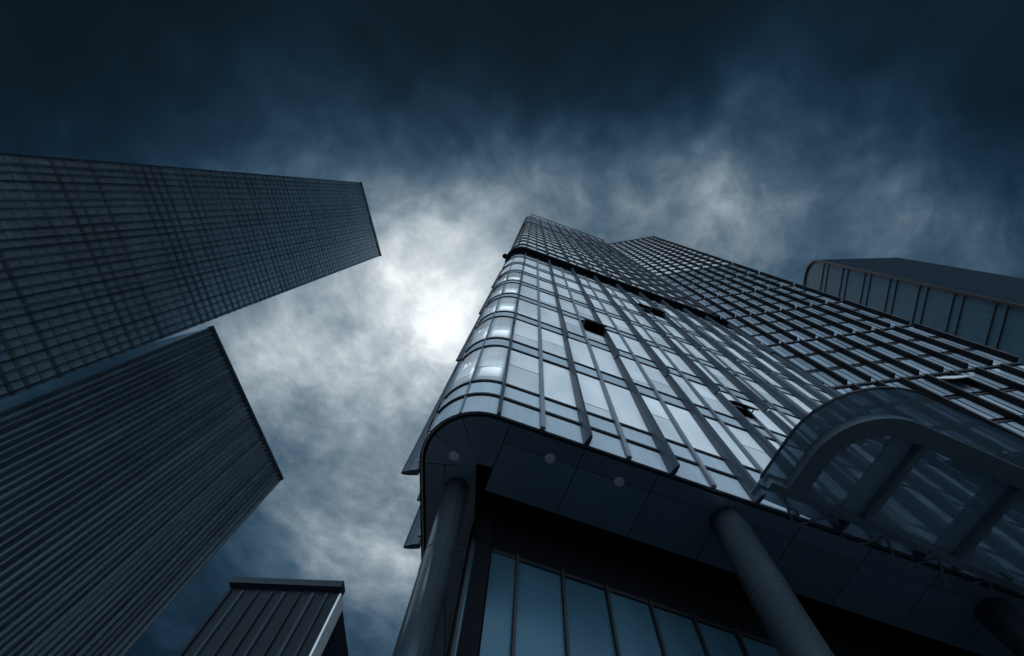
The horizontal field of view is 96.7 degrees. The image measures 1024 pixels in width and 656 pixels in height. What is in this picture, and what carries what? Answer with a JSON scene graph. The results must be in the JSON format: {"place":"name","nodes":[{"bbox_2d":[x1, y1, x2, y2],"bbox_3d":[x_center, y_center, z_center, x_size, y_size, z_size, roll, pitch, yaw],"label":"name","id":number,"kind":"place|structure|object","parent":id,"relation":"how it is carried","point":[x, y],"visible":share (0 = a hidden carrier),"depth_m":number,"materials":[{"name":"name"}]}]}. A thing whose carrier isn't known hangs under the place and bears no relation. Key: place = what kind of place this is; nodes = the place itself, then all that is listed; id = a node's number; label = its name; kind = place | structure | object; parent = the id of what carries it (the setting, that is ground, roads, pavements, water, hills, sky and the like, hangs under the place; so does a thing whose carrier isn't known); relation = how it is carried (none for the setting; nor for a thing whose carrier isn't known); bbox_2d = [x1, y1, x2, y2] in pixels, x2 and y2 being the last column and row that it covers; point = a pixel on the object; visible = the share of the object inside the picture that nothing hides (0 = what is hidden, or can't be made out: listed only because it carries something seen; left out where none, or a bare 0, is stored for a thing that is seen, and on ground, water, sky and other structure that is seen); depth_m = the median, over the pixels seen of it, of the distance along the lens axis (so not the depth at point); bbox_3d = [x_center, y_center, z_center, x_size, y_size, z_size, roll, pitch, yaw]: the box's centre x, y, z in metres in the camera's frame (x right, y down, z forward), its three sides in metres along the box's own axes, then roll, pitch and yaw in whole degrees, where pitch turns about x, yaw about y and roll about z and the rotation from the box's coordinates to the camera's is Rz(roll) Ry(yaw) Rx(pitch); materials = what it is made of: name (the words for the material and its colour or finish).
{"place":"outdoors","nodes":[
{"label":"outdoors","id":0,"kind":"place"},
{"bbox_2d":[0,325,283,655],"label":"ribbed building","id":1,"kind":"structure","parent":0,"point":[138,486],"depth_m":140.05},
{"bbox_2d":[0,153,381,400],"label":"slab tower","id":2,"kind":"structure","parent":0,"point":[101,261],"depth_m":164.82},
{"bbox_2d":[177,577,348,655],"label":"block","id":3,"kind":"structure","parent":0,"point":[251,616],"depth_m":72.24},
{"bbox_2d":[0,0,1023,655],"label":"sky","id":4,"kind":"structure","parent":0,"point":[776,138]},
{"bbox_2d":[392,214,1023,655],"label":"glass tower","id":5,"kind":"structure","parent":0,"point":[602,438],"depth_m":11.85,"materials":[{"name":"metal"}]},
{"bbox_2d":[448,349,480,392],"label":"window","id":6,"kind":"structure","parent":5,"relation":"in","point":[464,374],"depth_m":14.38,"materials":[{"name":"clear glass"}]},
{"bbox_2d":[468,319,491,347],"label":"window","id":7,"kind":"structure","parent":5,"relation":"in","point":[480,333],"depth_m":18.37,"materials":[{"name":"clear glass"}]},
{"bbox_2d":[481,299,498,318],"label":"window","id":8,"kind":"structure","parent":5,"relation":"in","point":[491,308],"depth_m":22.31,"materials":[{"name":"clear glass"}]},
{"bbox_2d":[473,347,507,380],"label":"window","id":9,"kind":"structure","parent":5,"relation":"in","point":[491,365],"depth_m":14.26,"materials":[{"name":"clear glass"}]},
{"bbox_2d":[490,284,503,298],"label":"window","id":10,"kind":"structure","parent":5,"relation":"in","point":[497,291],"depth_m":26.28,"materials":[{"name":"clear glass"}]},
{"bbox_2d":[487,317,512,338],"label":"window","id":11,"kind":"structure","parent":5,"relation":"in","point":[501,326],"depth_m":18.21,"materials":[{"name":"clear glass"}]},
{"bbox_2d":[496,297,516,311],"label":"window","id":12,"kind":"structure","parent":5,"relation":"in","point":[506,303],"depth_m":22.13,"materials":[{"name":"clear glass"}]},
{"bbox_2d":[503,283,519,293],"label":"window","id":13,"kind":"structure","parent":5,"relation":"in","point":[509,287],"depth_m":26.16,"materials":[{"name":"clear glass"}]},
{"bbox_2d":[507,272,521,279],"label":"window","id":14,"kind":"structure","parent":5,"relation":"in","point":[514,275],"depth_m":30.08,"materials":[{"name":"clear glass"}]},
{"bbox_2d":[506,350,538,393],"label":"window","id":15,"kind":"structure","parent":5,"relation":"in","point":[523,370],"depth_m":14.27,"materials":[{"name":"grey glass"}]},
{"bbox_2d":[513,320,537,347],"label":"window","id":16,"kind":"structure","parent":5,"relation":"in","point":[525,333],"depth_m":18.24,"materials":[{"name":"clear glass"}]},
{"bbox_2d":[517,299,537,319],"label":"window","id":17,"kind":"structure","parent":5,"relation":"in","point":[527,309],"depth_m":22.16,"materials":[{"name":"clear glass"}]},
{"bbox_2d":[520,285,536,299],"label":"window","id":18,"kind":"structure","parent":5,"relation":"in","point":[531,293],"depth_m":26.11,"materials":[{"name":"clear glass"}]},
{"bbox_2d":[522,274,536,285],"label":"window","id":19,"kind":"structure","parent":5,"relation":"in","point":[527,279],"depth_m":30.03,"materials":[{"name":"clear glass"}]},
{"bbox_2d":[539,280,553,291],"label":"window","id":20,"kind":"structure","parent":5,"relation":"in","point":[542,284],"depth_m":30.09,"materials":[{"name":"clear glass"}]},
{"bbox_2d":[540,292,556,306],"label":"window","id":21,"kind":"structure","parent":5,"relation":"in","point":[545,298],"depth_m":26.14,"materials":[{"name":"clear glass"}]},
{"bbox_2d":[540,307,560,327],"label":"window","id":22,"kind":"structure","parent":5,"relation":"in","point":[550,317],"depth_m":22.25,"materials":[{"name":"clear glass"}]},
{"bbox_2d":[541,329,566,358],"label":"window","id":23,"kind":"structure","parent":5,"relation":"in","point":[553,343],"depth_m":18.29,"materials":[{"name":"clear glass"}]},
{"bbox_2d":[543,362,575,406],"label":"window","id":24,"kind":"structure","parent":5,"relation":"in","point":[557,380],"depth_m":14.30,"materials":[{"name":"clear glass"}]},
{"bbox_2d":[557,286,569,297],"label":"window","id":25,"kind":"structure","parent":5,"relation":"in","point":[564,292],"depth_m":30.17,"materials":[{"name":"clear glass"}]},
{"bbox_2d":[559,298,575,313],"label":"window","id":26,"kind":"structure","parent":5,"relation":"in","point":[565,305],"depth_m":26.25,"materials":[{"name":"clear glass"}]},
{"bbox_2d":[563,315,582,335],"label":"window","id":27,"kind":"structure","parent":5,"relation":"in","point":[572,325],"depth_m":22.30,"materials":[{"name":"clear glass"}]},
{"bbox_2d":[571,291,586,303],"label":"window","id":28,"kind":"structure","parent":5,"relation":"in","point":[578,297],"depth_m":30.23,"materials":[{"name":"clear glass"}]},
{"bbox_2d":[568,338,593,367],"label":"window","id":29,"kind":"structure","parent":5,"relation":"in","point":[580,352],"depth_m":18.38,"materials":[{"name":"clear glass"}]},
{"bbox_2d":[575,304,594,320],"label":"window","id":30,"kind":"structure","parent":5,"relation":"in","point":[584,312],"depth_m":26.30,"materials":[{"name":"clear glass"}]},
{"bbox_2d":[581,319,606,330],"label":"open window","id":31,"kind":"structure","parent":5,"relation":"in","point":[587,321],"depth_m":22.57,"materials":[{"name":"metal"}]},
{"bbox_2d":[577,373,611,418],"bbox_3d":[2.501,2.108,14.526,1.093,3.160,0.028,20,-74,-3],"label":"window","id":32,"kind":"structure","parent":5,"relation":"in","point":[595,402],"depth_m":14.40,"materials":[{"name":"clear glass"}]},
{"bbox_2d":[585,330,605,343],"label":"window","id":33,"kind":"structure","parent":5,"relation":"in","point":[590,335],"depth_m":21.68,"materials":[{"name":"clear glass"}]},
{"bbox_2d":[590,298,602,309],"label":"window","id":34,"kind":"structure","parent":5,"relation":"in","point":[595,302],"depth_m":30.30,"materials":[{"name":"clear glass"}]},
{"bbox_2d":[596,312,613,327],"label":"window","id":35,"kind":"structure","parent":5,"relation":"in","point":[605,320],"depth_m":26.35,"materials":[{"name":"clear glass"}]},
{"bbox_2d":[591,346,621,377],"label":"window","id":36,"kind":"structure","parent":5,"relation":"in","point":[606,363],"depth_m":18.42,"materials":[{"name":"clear glass"}]},
{"bbox_2d":[513,223,703,310],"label":"upper windows","id":37,"kind":"structure","parent":5,"relation":"in","point":[531,223],"depth_m":59.60,"materials":[{"name":"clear glass"}]},
{"bbox_2d":[602,302,619,315],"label":"window","id":38,"kind":"structure","parent":5,"relation":"in","point":[609,308],"depth_m":30.32,"materials":[{"name":"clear glass"}]},
{"bbox_2d":[607,331,629,352],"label":"window","id":39,"kind":"structure","parent":5,"relation":"in","point":[616,338],"depth_m":22.38,"materials":[{"name":"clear glass"}]},
{"bbox_2d":[611,317,633,334],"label":"window","id":40,"kind":"structure","parent":5,"relation":"in","point":[621,325],"depth_m":26.40,"materials":[{"name":"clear glass"}]},
{"bbox_2d":[605,382,648,431],"bbox_3d":[3.568,2.482,14.579,1.093,3.160,0.053,19,-74,-3],"label":"window","id":41,"kind":"structure","parent":5,"relation":"in","point":[627,412],"depth_m":14.45,"materials":[{"name":"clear glass"}]},
{"bbox_2d":[619,356,649,387],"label":"window","id":42,"kind":"structure","parent":5,"relation":"in","point":[632,368],"depth_m":18.49,"materials":[{"name":"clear glass"}]},
{"bbox_2d":[623,336,650,359],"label":"window","id":43,"kind":"structure","parent":5,"relation":"in","point":[635,346],"depth_m":22.46,"materials":[{"name":"clear glass"}]},
{"bbox_2d":[632,324,651,340],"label":"window","id":44,"kind":"structure","parent":5,"relation":"in","point":[639,329],"depth_m":26.50,"materials":[{"name":"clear glass"}]},
{"bbox_2d":[634,314,652,327],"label":"window","id":45,"kind":"structure","parent":5,"relation":"in","point":[642,320],"depth_m":30.39,"materials":[{"name":"clear glass"}]},
{"bbox_2d":[637,303,651,310],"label":"open window","id":46,"kind":"structure","parent":5,"relation":"in","point":[641,305],"depth_m":34.50,"materials":[{"name":"glass"}]},
{"bbox_2d":[646,329,670,347],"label":"window","id":47,"kind":"structure","parent":5,"relation":"in","point":[656,336],"depth_m":26.52,"materials":[{"name":"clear glass"}]},
{"bbox_2d":[640,363,677,396],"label":"window","id":48,"kind":"structure","parent":5,"relation":"in","point":[660,383],"depth_m":18.51,"materials":[{"name":"clear glass"}]},
{"bbox_2d":[650,346,673,367],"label":"window","id":49,"kind":"structure","parent":5,"relation":"in","point":[657,351],"depth_m":22.55,"materials":[{"name":"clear glass"}]},
{"bbox_2d":[641,395,683,443],"bbox_3d":[4.635,2.857,14.633,1.093,3.160,0.040,19,-74,-3],"label":"window","id":50,"kind":"structure","parent":5,"relation":"in","point":[660,416],"depth_m":14.54,"materials":[{"name":"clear glass"}]},
{"bbox_2d":[664,351,695,375],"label":"window","id":51,"kind":"structure","parent":5,"relation":"in","point":[676,359],"depth_m":22.58,"materials":[{"name":"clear glass"}]},
{"bbox_2d":[670,338,689,354],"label":"window","id":52,"kind":"structure","parent":5,"relation":"in","point":[673,340],"depth_m":26.57,"materials":[{"name":"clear glass"}]},
{"bbox_2d":[669,374,704,406],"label":"window","id":53,"kind":"structure","parent":5,"relation":"in","point":[679,380],"depth_m":18.66,"materials":[{"name":"clear glass"}]},
{"bbox_2d":[665,403,720,456],"bbox_3d":[5.703,3.232,14.686,1.093,3.160,0.036,19,-74,-3],"label":"window","id":54,"kind":"structure","parent":5,"relation":"in","point":[697,438],"depth_m":14.55,"materials":[{"name":"clear glass"}]},
{"bbox_2d":[682,342,707,360],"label":"window","id":55,"kind":"structure","parent":5,"relation":"in","point":[691,348],"depth_m":26.53,"materials":[{"name":"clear glass"}]},
{"bbox_2d":[693,361,717,383],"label":"window","id":56,"kind":"structure","parent":5,"relation":"in","point":[696,363],"depth_m":22.82,"materials":[{"name":"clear glass"}]},
{"bbox_2d":[690,381,732,416],"bbox_3d":[8.036,2.858,18.690,1.093,3.160,0.040,19,-74,-3],"label":"window","id":57,"kind":"structure","parent":5,"relation":"in","point":[714,403],"depth_m":18.60,"materials":[{"name":"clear glass"}]},
{"bbox_2d":[705,365,740,391],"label":"window","id":58,"kind":"structure","parent":5,"relation":"in","point":[720,376],"depth_m":22.65,"materials":[{"name":"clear glass"}]},
{"bbox_2d":[706,418,755,468],"bbox_3d":[6.770,3.607,14.740,1.093,3.160,0.027,19,-74,-3],"label":"window","id":59,"kind":"structure","parent":5,"relation":"in","point":[717,427],"depth_m":14.64,"materials":[{"name":"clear glass"}]},
{"bbox_2d":[716,354,745,374],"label":"window","id":60,"kind":"structure","parent":5,"relation":"in","point":[727,361],"depth_m":26.74,"materials":[{"name":"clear glass"}]},
{"bbox_2d":[719,391,759,425],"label":"window","id":61,"kind":"structure","parent":5,"relation":"in","point":[727,396],"depth_m":18.96,"materials":[{"name":"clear glass"}]},
{"bbox_2d":[729,400,758,413],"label":"open window","id":62,"kind":"structure","parent":5,"relation":"in","point":[738,404],"depth_m":18.03,"materials":[{"name":"glass"}]},
{"bbox_2d":[726,425,770,469],"bbox_3d":[7.838,3.981,14.794,1.093,3.160,0.038,19,-74,-3],"label":"window","id":63,"kind":"structure","parent":5,"relation":"in","point":[746,440],"depth_m":15.03,"materials":[{"name":"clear glass"}]},
{"bbox_2d":[738,398,785,434],"bbox_3d":[10.171,3.608,18.797,1.093,3.160,0.044,20,-74,-3],"label":"window","id":64,"kind":"structure","parent":5,"relation":"in","point":[759,414],"depth_m":18.53,"materials":[{"name":"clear glass"}]},
{"bbox_2d":[746,380,783,406],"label":"window","id":65,"kind":"structure","parent":5,"relation":"in","point":[756,386],"depth_m":22.80,"materials":[{"name":"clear glass"}]},
{"bbox_2d":[751,367,782,387],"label":"window","id":66,"kind":"structure","parent":5,"relation":"in","point":[760,372],"depth_m":26.80,"materials":[{"name":"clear glass"}]},
{"bbox_2d":[767,409,793,428],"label":"window","id":67,"kind":"structure","parent":5,"relation":"in","point":[775,412],"depth_m":19.56,"materials":[{"name":"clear glass"}]},
{"bbox_2d":[786,415,800,424],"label":"window","id":68,"kind":"structure","parent":5,"relation":"in","point":[795,420],"depth_m":20.07,"materials":[{"name":"blue glass"}]},
{"bbox_2d":[784,393,811,412],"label":"window","id":69,"kind":"structure","parent":5,"relation":"in","point":[794,399],"depth_m":23.38,"materials":[{"name":"blue glass"}]},
{"bbox_2d":[785,379,819,400],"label":"window","id":70,"kind":"structure","parent":5,"relation":"in","point":[801,389],"depth_m":26.91,"materials":[{"name":"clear glass"}]},
{"bbox_2d":[750,386,1023,606],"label":"glass canopy","id":71,"kind":"object","parent":5,"relation":"attached to","point":[910,471],"visible":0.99,"depth_m":11.09,"materials":[{"name":"blue"}]},
{"bbox_2d":[607,236,1023,437],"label":"grid tower","id":72,"kind":"structure","parent":0,"point":[836,344],"depth_m":36.38,"materials":[{"name":"grey glass"}]},
{"bbox_2d":[612,239,727,274],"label":"upper windows","id":73,"kind":"structure","parent":72,"relation":"in","point":[667,272],"depth_m":84.68,"materials":[{"name":"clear glass"}]},
{"bbox_2d":[728,319,744,325],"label":"window","id":74,"kind":"structure","parent":72,"relation":"in","point":[730,320],"depth_m":45.31,"materials":[{"name":"blue glass"}]},
{"bbox_2d":[740,327,759,334],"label":"window","id":75,"kind":"structure","parent":72,"relation":"in","point":[742,328],"depth_m":42.43,"materials":[{"name":"blue glass"}]},
{"bbox_2d":[743,317,760,323],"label":"window","id":76,"kind":"structure","parent":72,"relation":"in","point":[745,318],"depth_m":45.16,"materials":[{"name":"blue glass"}]},
{"bbox_2d":[755,335,775,344],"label":"window","id":77,"kind":"structure","parent":72,"relation":"in","point":[757,337],"depth_m":39.62,"materials":[{"name":"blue glass"}]},
{"bbox_2d":[756,324,774,332],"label":"window","id":78,"kind":"structure","parent":72,"relation":"in","point":[763,325],"depth_m":42.37,"materials":[{"name":"blue glass"}]},
{"bbox_2d":[758,314,775,320],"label":"window","id":79,"kind":"structure","parent":72,"relation":"in","point":[765,315],"depth_m":45.01,"materials":[{"name":"blue glass"}]},
{"bbox_2d":[770,346,793,356],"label":"window","id":80,"kind":"structure","parent":72,"relation":"in","point":[774,348],"depth_m":36.87,"materials":[{"name":"blue glass"}]},
{"bbox_2d":[771,333,792,342],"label":"window","id":81,"kind":"structure","parent":72,"relation":"in","point":[779,334],"depth_m":39.49,"materials":[{"name":"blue glass"}]},
{"bbox_2d":[773,322,792,329],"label":"window","id":82,"kind":"structure","parent":72,"relation":"in","point":[780,323],"depth_m":42.19,"materials":[{"name":"blue glass"}]},
{"bbox_2d":[790,320,808,326],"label":"window","id":83,"kind":"structure","parent":72,"relation":"in","point":[797,321],"depth_m":42.01,"materials":[{"name":"blue glass"}]},
{"bbox_2d":[789,331,811,340],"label":"window","id":84,"kind":"structure","parent":72,"relation":"in","point":[794,333],"depth_m":39.27,"materials":[{"name":"blue glass"}]},
{"bbox_2d":[788,343,814,353],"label":"window","id":85,"kind":"structure","parent":72,"relation":"in","point":[799,345],"depth_m":36.67,"materials":[{"name":"blue glass"}]},
{"bbox_2d":[789,358,816,369],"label":"window","id":86,"kind":"structure","parent":72,"relation":"in","point":[804,367],"depth_m":34.03,"materials":[{"name":"blue glass"}]},
{"bbox_2d":[806,317,826,324],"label":"window","id":87,"kind":"structure","parent":72,"relation":"in","point":[813,318],"depth_m":41.90,"materials":[{"name":"blue glass"}]},
{"bbox_2d":[806,328,829,337],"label":"window","id":88,"kind":"structure","parent":72,"relation":"in","point":[814,329],"depth_m":39.16,"materials":[{"name":"blue glass"}]},
{"bbox_2d":[808,340,833,350],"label":"window","id":89,"kind":"structure","parent":72,"relation":"in","point":[819,343],"depth_m":36.56,"materials":[{"name":"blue glass"}]},
{"bbox_2d":[808,355,837,366],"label":"window","id":90,"kind":"structure","parent":72,"relation":"in","point":[820,357],"depth_m":33.92,"materials":[{"name":"blue glass"}]},
{"bbox_2d":[823,315,843,321],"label":"window","id":91,"kind":"structure","parent":72,"relation":"in","point":[830,316],"depth_m":41.74,"materials":[{"name":"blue glass"}]},
{"bbox_2d":[825,326,847,334],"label":"window","id":92,"kind":"structure","parent":72,"relation":"in","point":[833,327],"depth_m":39.03,"materials":[{"name":"blue glass"}]},
{"bbox_2d":[827,338,852,347],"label":"window","id":93,"kind":"structure","parent":72,"relation":"in","point":[829,339],"depth_m":36.48,"materials":[{"name":"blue glass"}]},
{"bbox_2d":[829,352,859,363],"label":"window","id":94,"kind":"structure","parent":72,"relation":"in","point":[844,356],"depth_m":33.76,"materials":[{"name":"blue glass"}]},
{"bbox_2d":[839,312,861,319],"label":"window","id":95,"kind":"structure","parent":72,"relation":"in","point":[856,317],"depth_m":41.63,"materials":[{"name":"blue glass"}]},
{"bbox_2d":[843,323,867,332],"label":"window","id":96,"kind":"structure","parent":72,"relation":"in","point":[848,324],"depth_m":38.83,"materials":[{"name":"blue glass"}]},
{"bbox_2d":[846,335,872,344],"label":"window","id":97,"kind":"structure","parent":72,"relation":"in","point":[853,336],"depth_m":36.32,"materials":[{"name":"blue glass"}]},
{"bbox_2d":[849,349,880,360],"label":"window","id":98,"kind":"structure","parent":72,"relation":"in","point":[873,357],"depth_m":33.68,"materials":[{"name":"blue glass"}]},
{"bbox_2d":[857,310,877,316],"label":"window","id":99,"kind":"structure","parent":72,"relation":"in","point":[870,314],"depth_m":41.45,"materials":[{"name":"blue glass"}]},
{"bbox_2d":[860,321,886,329],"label":"window","id":100,"kind":"structure","parent":72,"relation":"in","point":[869,322],"depth_m":38.56,"materials":[{"name":"blue glass"}]},
{"bbox_2d":[866,332,892,341],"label":"window","id":101,"kind":"structure","parent":72,"relation":"in","point":[872,333],"depth_m":36.15,"materials":[{"name":"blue glass"}]},
{"bbox_2d":[872,346,902,357],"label":"window","id":102,"kind":"structure","parent":72,"relation":"in","point":[879,347],"depth_m":33.47,"materials":[{"name":"blue glass"}]},
{"bbox_2d":[879,318,904,326],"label":"window","id":103,"kind":"structure","parent":72,"relation":"in","point":[886,319],"depth_m":38.57,"materials":[{"name":"blue glass"}]},
{"bbox_2d":[886,330,914,339],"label":"window","id":104,"kind":"structure","parent":72,"relation":"in","point":[893,331],"depth_m":35.97,"materials":[{"name":"blue glass"}]},
{"bbox_2d":[893,343,925,354],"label":"window","id":105,"kind":"structure","parent":72,"relation":"in","point":[902,345],"depth_m":33.32,"materials":[{"name":"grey glass"}]},
{"bbox_2d":[905,327,935,336],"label":"window","id":106,"kind":"structure","parent":72,"relation":"in","point":[912,328],"depth_m":35.87,"materials":[{"name":"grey glass"}]},
{"bbox_2d":[914,341,947,351],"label":"window","id":107,"kind":"structure","parent":72,"relation":"in","point":[922,342],"depth_m":33.20,"materials":[{"name":"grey glass"}]},
{"bbox_2d":[935,338,969,348],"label":"window","id":108,"kind":"structure","parent":72,"relation":"in","point":[943,339],"depth_m":33.11,"materials":[{"name":"grey glass"}]},
{"bbox_2d":[937,375,974,378],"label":"open window","id":109,"kind":"structure","parent":72,"relation":"in","point":[964,376],"depth_m":27.54,"materials":[{"name":"glass"}]},
{"bbox_2d":[803,258,1023,365],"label":"glass tower","id":110,"kind":"structure","parent":0,"point":[984,308],"depth_m":150.80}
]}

